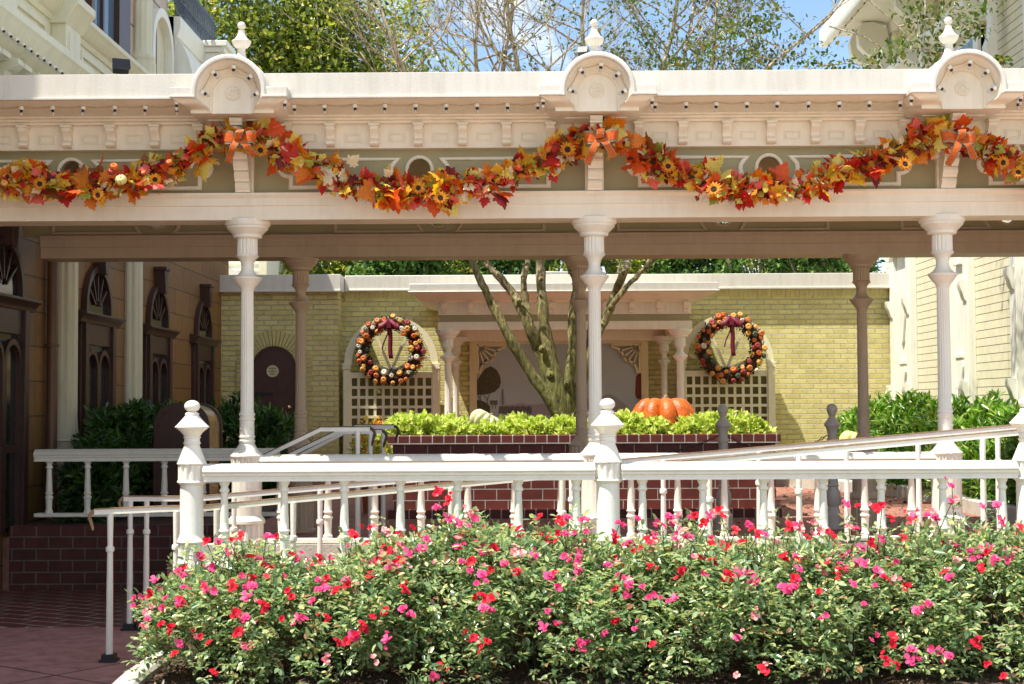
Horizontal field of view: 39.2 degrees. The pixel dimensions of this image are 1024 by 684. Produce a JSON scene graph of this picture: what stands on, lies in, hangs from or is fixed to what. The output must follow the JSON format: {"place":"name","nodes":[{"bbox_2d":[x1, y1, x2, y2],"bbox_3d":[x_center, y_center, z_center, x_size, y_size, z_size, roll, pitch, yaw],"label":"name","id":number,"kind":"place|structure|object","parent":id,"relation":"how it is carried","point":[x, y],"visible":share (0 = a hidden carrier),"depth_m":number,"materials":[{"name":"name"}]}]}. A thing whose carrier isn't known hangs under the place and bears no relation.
{"place":"outdoors","nodes":[
{"label":"outdoors","id":0,"kind":"place"},
{"bbox_2d":[0,590,166,626],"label":"tiled path","id":1,"kind":"structure","parent":0,"point":[52,608],"depth_m":12.04,"materials":[{"name":"brick"}]},
{"bbox_2d":[206,429,387,537],"bbox_3d":[-1.863,1.500,12.462,1.583,1.486,0.110,0,-3,0],"label":"stair handrail","id":2,"kind":"object","parent":1,"relation":"on","point":[326,437],"visible":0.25,"depth_m":12.47,"materials":[{"name":"white metal"}]},
{"bbox_2d":[263,426,376,537],"bbox_3d":[-1.898,1.449,11.713,1.594,1.521,0.110,0,-3,0],"label":"stair handrail","id":3,"kind":"object","parent":1,"relation":"on","point":[357,429],"visible":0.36,"depth_m":11.73,"materials":[{"name":"white metal"}]},
{"bbox_2d":[262,424,399,535],"bbox_3d":[-1.833,1.512,13.112,1.626,1.519,0.110,0,-3,0],"label":"stair handrail","id":4,"kind":"object","parent":1,"relation":"on","point":[374,426],"visible":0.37,"depth_m":13.12,"materials":[{"name":"grey metal"}]},
{"bbox_2d":[0,627,168,683],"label":"pavement","id":5,"kind":"structure","parent":0,"point":[50,655],"depth_m":9.80,"materials":[{"name":"red brick"}]},
{"bbox_2d":[113,651,174,683],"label":"kerb","id":6,"kind":"structure","parent":5,"relation":"on","point":[128,677],"depth_m":8.51,"materials":[{"name":"concrete"}]},
{"bbox_2d":[170,567,1023,661],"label":"wall","id":7,"kind":"structure","parent":5,"relation":"on","point":[795,645],"depth_m":9.21,"materials":[{"name":"red brick"}]},
{"bbox_2d":[175,397,1023,570],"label":"front balustrade","id":8,"kind":"object","parent":7,"relation":"on","point":[607,470],"visible":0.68,"depth_m":9.28,"materials":[{"name":"white paint"}]},
{"bbox_2d":[28,505,276,524],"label":"soil","id":9,"kind":"structure","parent":0,"point":[169,520],"depth_m":14.24,"materials":[{"name":"brown soil"}]},
{"bbox_2d":[52,427,141,522],"bbox_3d":[-4.175,1.385,14.487,0.816,1.061,1.330,0,-3,0],"label":"shrub","id":10,"kind":"object","parent":9,"relation":"on","point":[71,479],"visible":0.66,"depth_m":14.18,"materials":[{"name":"green plant"}]},
{"bbox_2d":[70,397,155,506],"bbox_3d":[-4.124,1.262,15.163,1.117,1.375,1.269,0,-3,0],"label":"shrub","id":11,"kind":"object","parent":9,"relation":"on","point":[127,418],"visible":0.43,"depth_m":15.06,"materials":[{"name":"green plant"}]},
{"bbox_2d":[121,397,188,494],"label":"shrub","id":12,"kind":"object","parent":9,"relation":"on","point":[152,408],"visible":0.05,"depth_m":17.00,"materials":[{"name":"green plant"}]},
{"bbox_2d":[153,403,221,511],"bbox_3d":[-3.376,1.255,15.012,0.574,1.231,0.672,0,-3,0],"label":"litter bin","id":13,"kind":"object","parent":9,"relation":"on","point":[168,418],"visible":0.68,"depth_m":14.70,"materials":[{"name":"metal"}]},
{"bbox_2d":[212,391,277,501],"bbox_3d":[-3.307,1.346,17.185,1.090,1.596,1.277,0,-3,0],"label":"shrub","id":14,"kind":"object","parent":9,"relation":"on","point":[230,421],"visible":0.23,"depth_m":16.99,"materials":[{"name":"green plant"}]},
{"bbox_2d":[225,394,294,498],"bbox_3d":[-2.969,1.380,17.374,1.079,1.514,1.141,-2,-3,40],"label":"shrub","id":15,"kind":"object","parent":9,"relation":"on","point":[281,424],"visible":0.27,"depth_m":17.20,"materials":[{"name":"green plant"}]},
{"bbox_2d":[229,261,290,274],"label":"cream house","id":16,"kind":"structure","parent":0,"point":[267,268],"depth_m":27.64,"materials":[{"name":"paint"}]},
{"bbox_2d":[3,481,1015,621],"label":"terrace floor","id":17,"kind":"structure","parent":0,"point":[271,525],"depth_m":14.89,"materials":[{"name":"brick"}]},
{"bbox_2d":[347,415,392,512],"bbox_3d":[-1.551,1.374,16.245,0.649,1.105,0.532,0,-3,0],"label":"flower pot","id":18,"kind":"object","parent":17,"relation":"on","point":[375,451],"visible":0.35,"depth_m":16.16,"materials":[{"name":"ceramic"}]},
{"bbox_2d":[0,17,1023,552],"bbox_3d":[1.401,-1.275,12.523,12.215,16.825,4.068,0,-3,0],"label":"covered walkway","id":19,"kind":"structure","parent":17,"relation":"on","point":[582,219],"depth_m":11.11,"materials":[{"name":"beige paint"}]},
{"bbox_2d":[0,105,178,115],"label":"light string","id":20,"kind":"object","parent":19,"relation":"hanging from","point":[83,108],"visible":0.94,"depth_m":10.81,"materials":[{"name":"white paint"}]},
{"bbox_2d":[112,58,130,73],"bbox_3d":[-3.022,-2.068,11.121,0.136,0.240,0.110,1,-3,-22],"label":"floodlight","id":21,"kind":"object","parent":19,"relation":"on","point":[121,66],"visible":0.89,"depth_m":11.10,"materials":[{"name":"black metal"}]},
{"bbox_2d":[0,118,246,210],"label":"leaf garland","id":22,"kind":"object","parent":19,"relation":"hanging from","point":[42,182],"visible":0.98,"depth_m":10.85,"materials":[{"name":"orange plant"}]},
{"bbox_2d":[174,65,286,110],"bbox_3d":[-2.080,-1.879,10.630,0.838,0.336,0.064,0,-3,0],"label":"light string","id":23,"kind":"object","parent":19,"relation":"attached to","point":[249,77],"visible":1,"depth_m":10.62,"materials":[{"name":"white paint"}]},
{"bbox_2d":[222,129,257,162],"bbox_3d":[-2.013,-1.448,10.646,0.266,0.250,0.107,0,-3,0],"label":"ribbon bow","id":24,"kind":"object","parent":19,"relation":"attached to","point":[239,138],"visible":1,"depth_m":10.63,"materials":[{"name":"orange fabric"}]},
{"bbox_2d":[291,103,539,114],"bbox_3d":[-0.722,-1.749,10.794,1.868,0.078,0.043,0,-3,0],"label":"light string","id":25,"kind":"object","parent":19,"relation":"hanging from","point":[415,106],"visible":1,"depth_m":10.79,"materials":[{"name":"white paint"}]},
{"bbox_2d":[242,118,605,217],"bbox_3d":[-0.713,-1.340,10.845,2.910,0.820,0.323,0,-3,0],"label":"leaf garland","id":26,"kind":"object","parent":19,"relation":"hanging from","point":[444,190],"visible":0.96,"depth_m":10.83,"materials":[{"name":"orange plant"}]},
{"bbox_2d":[541,62,653,108],"bbox_3d":[0.630,-1.893,10.608,0.838,0.336,0.064,0,-3,0],"label":"light string","id":27,"kind":"object","parent":19,"relation":"attached to","point":[616,75],"visible":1,"depth_m":10.59,"materials":[{"name":"white paint"}]},
{"bbox_2d":[583,128,618,165],"bbox_3d":[0.659,-1.440,10.628,0.261,0.272,0.099,0,-3,0],"label":"ribbon bow","id":28,"kind":"object","parent":19,"relation":"attached to","point":[606,139],"visible":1,"depth_m":10.61,"materials":[{"name":"orange fabric"}]},
{"bbox_2d":[653,100,902,111],"bbox_3d":[1.987,-1.763,10.773,1.869,0.078,0.042,0,-3,0],"label":"light string","id":29,"kind":"object","parent":19,"relation":"hanging from","point":[777,104],"visible":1,"depth_m":10.77,"materials":[{"name":"white paint"}]},
{"bbox_2d":[589,114,969,210],"bbox_3d":[2.030,-1.386,10.839,2.911,0.783,0.340,0,-3,0],"label":"leaf garland","id":30,"kind":"object","parent":19,"relation":"hanging from","point":[654,165],"visible":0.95,"depth_m":10.81,"materials":[{"name":"orange plant"}]},
{"bbox_2d":[940,129,977,166],"bbox_3d":[3.299,-1.430,10.603,0.273,0.278,0.100,0,-3,0],"label":"ribbon bow","id":31,"kind":"object","parent":19,"relation":"attached to","point":[957,140],"visible":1,"depth_m":10.59,"materials":[{"name":"orange fabric"}]},
{"bbox_2d":[909,60,1022,105],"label":"light string","id":32,"kind":"object","parent":19,"relation":"attached to","point":[969,62],"visible":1,"depth_m":10.57,"materials":[{"name":"white paint"}]},
{"bbox_2d":[949,114,1023,184],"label":"leaf garland","id":33,"kind":"object","parent":19,"relation":"hanging from","point":[1010,159],"visible":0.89,"depth_m":10.80,"materials":[{"name":"orange plant"}]},
{"bbox_2d":[219,273,890,481],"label":"yellow brick building","id":34,"kind":"structure","parent":17,"relation":"on","point":[806,323],"depth_m":23.41,"materials":[{"name":"brick"}]},
{"bbox_2d":[255,349,292,450],"bbox_3d":[-3.802,1.174,22.962,0.600,2.119,0.121,0,-3,0],"label":"door","id":35,"kind":"structure","parent":34,"relation":"in","point":[273,368],"depth_m":23.01,"materials":[{"name":"brown paint"}]},
{"bbox_2d":[342,317,440,453],"bbox_3d":[-1.935,0.941,23.230,1.586,2.690,0.335,0,-3,0],"label":"arched trellis","id":36,"kind":"object","parent":34,"relation":"attached to","point":[364,395],"visible":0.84,"depth_m":23.13,"materials":[{"name":"paint"}]},
{"bbox_2d":[354,314,425,385],"bbox_3d":[-1.942,0.134,22.923,1.168,1.175,0.381,0,-3,0],"label":"pumpkin wreath","id":37,"kind":"object","parent":36,"relation":"attached to","point":[405,328],"visible":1,"depth_m":22.86,"materials":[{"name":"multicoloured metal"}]},
{"bbox_2d":[470,341,648,419],"bbox_3d":[0.764,0.846,23.357,2.896,1.863,0.126,0,-3,0],"label":"framed mural","id":38,"kind":"object","parent":34,"relation":"attached to","point":[500,383],"visible":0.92,"depth_m":23.38,"materials":[{"name":"beige paint"}]},
{"bbox_2d":[683,315,775,429],"bbox_3d":[3.445,0.913,23.187,1.586,2.690,0.335,0,-3,0],"label":"arched trellis","id":39,"kind":"object","parent":34,"relation":"attached to","point":[753,394],"visible":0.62,"depth_m":23.09,"materials":[{"name":"paint"}]},
{"bbox_2d":[694,312,767,383],"bbox_3d":[3.477,0.095,22.879,1.154,1.149,0.379,0,-3,0],"label":"pumpkin wreath","id":40,"kind":"object","parent":39,"relation":"attached to","point":[722,321],"visible":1,"depth_m":22.82,"materials":[{"name":"orange plant"}]},
{"bbox_2d":[388,433,781,519],"bbox_3d":[0.780,1.493,16.610,4.183,0.896,2.770,0,-3,0],"label":"brick planter","id":41,"kind":"object","parent":17,"relation":"on","point":[493,501],"visible":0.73,"depth_m":15.33,"materials":[{"name":"red brick"}]},
{"bbox_2d":[375,410,434,440],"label":"lime plant","id":42,"kind":"object","parent":41,"relation":"in","point":[407,421],"visible":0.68,"depth_m":15.61,"materials":[{"name":"green plant"}]},
{"bbox_2d":[405,408,450,434],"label":"lime plant","id":43,"kind":"object","parent":41,"relation":"in","point":[435,423],"visible":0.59,"depth_m":15.66,"materials":[{"name":"green plant"}]},
{"bbox_2d":[436,415,480,434],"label":"lime plant","id":44,"kind":"object","parent":41,"relation":"in","point":[461,427],"visible":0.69,"depth_m":15.59,"materials":[{"name":"green plant"}]},
{"bbox_2d":[470,409,499,424],"bbox_3d":[-0.296,0.895,16.079,0.357,0.296,0.379,0,-3,0],"label":"pale pumpkin","id":45,"kind":"object","parent":41,"relation":"in","point":[476,415],"visible":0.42,"depth_m":15.96,"materials":[{"name":"white food"}]},
{"bbox_2d":[470,417,502,434],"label":"lime plant","id":46,"kind":"object","parent":41,"relation":"in","point":[486,427],"visible":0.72,"depth_m":15.61,"materials":[{"name":"green plant"}]},
{"bbox_2d":[495,414,534,434],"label":"lime plant","id":47,"kind":"object","parent":41,"relation":"in","point":[509,426],"visible":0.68,"depth_m":15.61,"materials":[{"name":"green plant"}]},
{"bbox_2d":[515,414,557,434],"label":"lime plant","id":48,"kind":"object","parent":41,"relation":"in","point":[538,424],"visible":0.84,"depth_m":15.56,"materials":[{"name":"green plant"}]},
{"bbox_2d":[543,413,575,434],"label":"lime plant","id":49,"kind":"object","parent":41,"relation":"in","point":[565,424],"visible":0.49,"depth_m":15.59,"materials":[{"name":"green plant"}]},
{"bbox_2d":[615,407,656,433],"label":"lime plant","id":50,"kind":"object","parent":41,"relation":"in","point":[627,418],"visible":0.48,"depth_m":15.57,"materials":[{"name":"green plant"}]},
{"bbox_2d":[629,413,674,433],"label":"lime plant","id":51,"kind":"object","parent":41,"relation":"in","point":[660,425],"visible":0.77,"depth_m":15.53,"materials":[{"name":"green plant"}]},
{"bbox_2d":[309,0,1013,417],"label":"crape myrtle","id":52,"kind":"object","parent":41,"relation":"on","point":[553,388],"visible":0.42,"depth_m":16.72,"materials":[{"name":"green plant"}]},
{"bbox_2d":[633,394,694,432],"bbox_3d":[1.685,0.875,16.011,0.737,0.590,0.739,0,-3,0],"label":"orange pumpkin","id":53,"kind":"object","parent":41,"relation":"in","point":[668,408],"visible":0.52,"depth_m":15.76,"materials":[{"name":"orange food"}]},
{"bbox_2d":[672,415,703,433],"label":"lime plant","id":54,"kind":"object","parent":41,"relation":"in","point":[683,425],"visible":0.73,"depth_m":15.55,"materials":[{"name":"green plant"}]},
{"bbox_2d":[686,409,733,433],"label":"lime plant","id":55,"kind":"object","parent":41,"relation":"in","point":[706,416],"visible":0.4,"depth_m":15.60,"materials":[{"name":"green plant"}]},
{"bbox_2d":[704,407,759,433],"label":"lime plant","id":56,"kind":"object","parent":41,"relation":"in","point":[739,419],"visible":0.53,"depth_m":15.55,"materials":[{"name":"green plant"}]},
{"bbox_2d":[736,416,776,433],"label":"lime plant","id":57,"kind":"object","parent":41,"relation":"in","point":[762,424],"visible":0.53,"depth_m":15.66,"materials":[{"name":"green plant"}]},
{"bbox_2d":[205,541,990,560],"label":"walkway curb","id":58,"kind":"structure","parent":17,"relation":"on","point":[309,550],"depth_m":11.07,"materials":[{"name":"concrete"}]},
{"bbox_2d":[257,453,583,543],"bbox_3d":[-0.704,1.211,11.164,2.530,0.684,0.152,0,-3,0],"label":"walkway balustrade","id":59,"kind":"object","parent":58,"relation":"on","point":[420,458],"visible":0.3,"depth_m":11.12,"materials":[{"name":"white paint"}]},
{"bbox_2d":[619,452,936,541],"bbox_3d":[2.006,1.196,11.142,2.530,0.684,0.152,0,-3,0],"label":"walkway balustrade","id":60,"kind":"object","parent":58,"relation":"on","point":[867,456],"visible":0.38,"depth_m":11.11,"materials":[{"name":"white paint"}]},
{"bbox_2d":[715,404,732,529],"bbox_3d":[2.041,1.201,13.894,0.168,1.207,0.167,0,-3,0],"label":"bollard","id":61,"kind":"object","parent":17,"relation":"on","point":[722,425],"visible":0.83,"depth_m":13.86,"materials":[{"name":"grey metal"}]},
{"bbox_2d":[824,403,842,529],"bbox_3d":[3.094,1.196,13.886,0.168,1.207,0.167,0,-3,0],"label":"bollard","id":62,"kind":"object","parent":17,"relation":"on","point":[832,425],"visible":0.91,"depth_m":13.83,"materials":[{"name":"grey metal"}]},
{"bbox_2d":[682,486,1013,528],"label":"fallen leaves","id":63,"kind":"object","parent":17,"relation":"on","point":[840,511],"visible":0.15,"depth_m":16.57,"materials":[{"name":"brown plant"}]},
{"bbox_2d":[776,479,1016,522],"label":"kerb","id":64,"kind":"structure","parent":17,"relation":"on","point":[970,506],"depth_m":18.22,"materials":[{"name":"concrete"}]},
{"bbox_2d":[168,0,885,273],"label":"sky","id":65,"kind":"structure","parent":0,"point":[820,9],"materials":[{"name":"blue"}]},
{"bbox_2d":[145,651,1023,683],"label":"soil","id":66,"kind":"structure","parent":0,"point":[899,678],"depth_m":8.52,"materials":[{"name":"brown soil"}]},
{"bbox_2d":[121,530,295,683],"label":"rose bush","id":67,"kind":"object","parent":66,"relation":"on","point":[193,594],"visible":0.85,"depth_m":8.36,"materials":[{"name":"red plant"}]},
{"bbox_2d":[228,522,410,683],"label":"rose bush","id":68,"kind":"object","parent":66,"relation":"on","point":[323,584],"visible":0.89,"depth_m":8.35,"materials":[{"name":"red plant"}]},
{"bbox_2d":[341,486,524,683],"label":"rose bush","id":69,"kind":"object","parent":66,"relation":"on","point":[418,549],"visible":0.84,"depth_m":8.38,"materials":[{"name":"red plant"}]},
{"bbox_2d":[453,498,645,683],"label":"rose bush","id":70,"kind":"object","parent":66,"relation":"on","point":[525,562],"visible":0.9,"depth_m":8.37,"materials":[{"name":"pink plant"}]},
{"bbox_2d":[571,510,754,683],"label":"rose bush","id":71,"kind":"object","parent":66,"relation":"on","point":[655,556],"visible":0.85,"depth_m":8.37,"materials":[{"name":"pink plant"}]},
{"bbox_2d":[682,505,870,683],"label":"rose bush","id":72,"kind":"object","parent":66,"relation":"on","point":[788,584],"visible":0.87,"depth_m":8.32,"materials":[{"name":"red plant"}]},
{"bbox_2d":[783,499,992,683],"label":"rose bush","id":73,"kind":"object","parent":66,"relation":"on","point":[877,564],"visible":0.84,"depth_m":8.37,"materials":[{"name":"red plant"}]},
{"bbox_2d":[889,476,1023,683],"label":"rose bush","id":74,"kind":"object","parent":66,"relation":"on","point":[973,551],"visible":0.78,"depth_m":8.47,"materials":[{"name":"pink plant"}]},
{"bbox_3d":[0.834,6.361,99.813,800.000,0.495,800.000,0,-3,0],"label":"ground","id":75,"kind":"structure","parent":0,"visible":0},
{"bbox_2d":[0,0,235,589],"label":"stone building","id":76,"kind":"structure","parent":75,"relation":"on","point":[75,337],"depth_m":15.73,"materials":[{"name":"beige paint"}]},
{"bbox_2d":[0,226,42,533],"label":"window","id":77,"kind":"structure","parent":76,"relation":"in","point":[15,309],"depth_m":13.59,"materials":[{"name":"brown paint"}]},
{"bbox_2d":[0,27,67,74],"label":"light string","id":78,"kind":"object","parent":76,"relation":"attached to","point":[23,44],"visible":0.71,"depth_m":13.00,"materials":[{"name":"white paint"}]},
{"bbox_2d":[77,262,125,436],"bbox_3d":[-4.633,0.392,16.237,0.170,2.995,1.520,0,-3,0],"label":"window","id":79,"kind":"structure","parent":76,"relation":"in","point":[97,326],"depth_m":16.18,"materials":[{"name":"brown paint"}]},
{"bbox_2d":[85,0,130,54],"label":"upper window","id":80,"kind":"structure","parent":76,"relation":"in","point":[113,17],"depth_m":17.71,"materials":[{"name":"glass"}]},
{"bbox_2d":[142,267,179,475],"bbox_3d":[-4.611,0.511,18.935,0.170,2.995,1.520,0,-3,0],"label":"window","id":81,"kind":"structure","parent":76,"relation":"in","point":[157,370],"depth_m":18.90,"materials":[{"name":"brown paint"}]},
{"bbox_2d":[174,0,215,39],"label":"roof cresting","id":82,"kind":"object","parent":76,"relation":"on","point":[204,28],"visible":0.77,"depth_m":21.93,"materials":[{"name":"blue metal"}]},
{"bbox_2d":[190,284,221,407],"bbox_3d":[-4.588,0.630,21.632,0.170,2.995,1.520,0,-3,0],"label":"window","id":83,"kind":"structure","parent":76,"relation":"in","point":[203,345],"depth_m":21.60,"materials":[{"name":"brown paint"}]},
{"bbox_2d":[9,524,229,589],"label":"plinth","id":84,"kind":"structure","parent":75,"relation":"on","point":[57,556],"depth_m":13.26,"materials":[{"name":"red brick"}]},
{"bbox_2d":[33,448,279,516],"bbox_3d":[-3.266,1.302,13.343,2.304,0.627,0.152,0,-3,0],"label":"balustrade","id":85,"kind":"object","parent":84,"relation":"on","point":[48,457],"visible":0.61,"depth_m":13.30,"materials":[{"name":"white paint"}]},
{"bbox_2d":[168,0,348,72],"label":"evergreen tree","id":86,"kind":"object","parent":75,"relation":"on","point":[253,22],"visible":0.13,"depth_m":32.66,"materials":[{"name":"green plant"}]},
{"bbox_2d":[279,261,363,276],"bbox_3d":[-4.238,0.041,29.983,2.255,6.018,2.248,2,-3,-41],"label":"background tree","id":87,"kind":"object","parent":75,"relation":"on","point":[334,267],"visible":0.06,"depth_m":29.82,"materials":[{"name":"green plant"}]},
{"bbox_2d":[253,0,450,273],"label":"evergreen tree","id":88,"kind":"object","parent":75,"relation":"on","point":[355,65],"visible":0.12,"depth_m":33.34,"materials":[{"name":"green plant"}]},
{"bbox_2d":[345,260,464,275],"bbox_3d":[-2.256,-0.270,30.149,2.533,6.634,2.326,0,-3,0],"label":"background tree","id":89,"kind":"object","parent":75,"relation":"on","point":[411,267],"visible":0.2,"depth_m":29.77,"materials":[{"name":"green plant"}]},
{"bbox_2d":[415,260,484,274],"bbox_3d":[-1.501,-0.220,33.102,2.674,6.787,1.949,0,-3,-16],"label":"background tree","id":90,"kind":"object","parent":75,"relation":"on","point":[466,267],"visible":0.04,"depth_m":32.56,"materials":[{"name":"green plant"}]},
{"bbox_2d":[476,260,556,274],"bbox_3d":[-0.049,-0.156,31.085,2.194,6.467,2.073,0,-3,0],"label":"background tree","id":91,"kind":"object","parent":75,"relation":"on","point":[508,267],"visible":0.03,"depth_m":30.90,"materials":[{"name":"green plant"}]},
{"bbox_2d":[549,259,648,273],"bbox_3d":[1.865,-0.097,29.942,2.373,6.231,2.145,1,-3,-27],"label":"background tree","id":92,"kind":"object","parent":75,"relation":"on","point":[616,268],"visible":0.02,"depth_m":30.18,"materials":[{"name":"green plant"}]},
{"bbox_2d":[650,222,753,273],"bbox_3d":[4.124,-0.168,30.656,2.381,6.414,3.108,0,-3,0],"label":"background tree","id":93,"kind":"object","parent":75,"relation":"on","point":[721,266],"visible":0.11,"depth_m":30.65,"materials":[{"name":"green plant"}]},
{"bbox_2d":[742,258,798,272],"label":"background tree","id":94,"kind":"object","parent":75,"relation":"on","point":[751,261],"visible":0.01,"depth_m":33.06,"materials":[{"name":"green plant"}]},
{"bbox_2d":[752,258,845,272],"bbox_3d":[6.304,-0.439,30.799,2.852,6.946,2.399,-1,-3,10],"label":"background tree","id":95,"kind":"object","parent":75,"relation":"on","point":[804,265],"visible":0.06,"depth_m":30.84,"materials":[{"name":"green plant"}]},
{"bbox_2d":[821,258,885,272],"bbox_3d":[7.645,-0.186,32.979,2.346,6.619,2.326,0,-3,0],"label":"background tree","id":96,"kind":"object","parent":75,"relation":"on","point":[848,269],"visible":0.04,"depth_m":32.47,"materials":[{"name":"green plant"}]},
{"bbox_2d":[819,0,1023,445],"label":"pale brick building","id":97,"kind":"structure","parent":75,"relation":"on","point":[986,295],"depth_m":19.87,"materials":[{"name":"paint"}]},
{"bbox_2d":[886,47,920,68],"bbox_3d":[6.041,-3.387,22.197,0.358,2.068,1.550,0,-3,0],"label":"upper window","id":98,"kind":"structure","parent":97,"relation":"in","point":[911,58],"depth_m":21.56,"materials":[{"name":"paint"}]},
{"bbox_2d":[923,0,986,54],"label":"upper window","id":99,"kind":"structure","parent":97,"relation":"in","point":[977,44],"depth_m":19.10,"materials":[{"name":"paint"}]},
{"label":"soil","id":100,"kind":"structure","parent":0,"visible":0},
{"bbox_2d":[826,390,913,479],"bbox_3d":[5.096,1.411,20.315,1.483,1.482,1.850,0,-3,0],"label":"hedge shrub","id":101,"kind":"object","parent":100,"relation":"on","point":[847,421],"visible":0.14,"depth_m":20.09,"materials":[{"name":"green plant"}]},
{"bbox_2d":[870,387,967,491],"bbox_3d":[5.444,1.369,18.927,1.611,1.549,1.780,0,-3,0],"label":"hedge shrub","id":102,"kind":"object","parent":100,"relation":"on","point":[891,422],"visible":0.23,"depth_m":18.80,"materials":[{"name":"green plant"}]},
{"bbox_2d":[905,388,1008,498],"bbox_3d":[5.601,1.305,17.435,1.648,1.510,1.916,0,-3,0],"label":"hedge shrub","id":103,"kind":"object","parent":100,"relation":"on","point":[960,408],"visible":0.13,"depth_m":17.40,"materials":[{"name":"green plant"}]},
{"bbox_2d":[956,396,1021,503],"bbox_3d":[5.610,1.254,15.900,1.528,1.333,1.920,0,-3,0],"label":"hedge shrub","id":104,"kind":"object","parent":100,"relation":"on","point":[997,413],"visible":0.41,"depth_m":15.83,"materials":[{"name":"green plant"}]},
{"bbox_2d":[993,414,1018,504],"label":"hedge shrub","id":105,"kind":"object","parent":100,"relation":"on","point":[1009,448],"visible":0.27,"depth_m":14.71,"materials":[{"name":"green plant"}]},
{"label":"ramp","id":106,"kind":"structure","parent":0,"visible":0},
{"bbox_2d":[88,429,1018,662],"bbox_3d":[1.230,1.259,9.544,8.108,1.679,0.110,0,-3,0],"label":"ramp handrail","id":107,"kind":"object","parent":106,"relation":"on","point":[109,656],"visible":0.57,"depth_m":9.55,"materials":[{"name":"white metal"}]},
{"bbox_2d":[118,424,1015,630],"bbox_3d":[1.150,1.336,10.893,8.288,1.647,0.110,0,-3,0],"label":"ramp handrail","id":108,"kind":"object","parent":106,"relation":"on","point":[129,625],"visible":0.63,"depth_m":10.89,"materials":[{"name":"white metal"}]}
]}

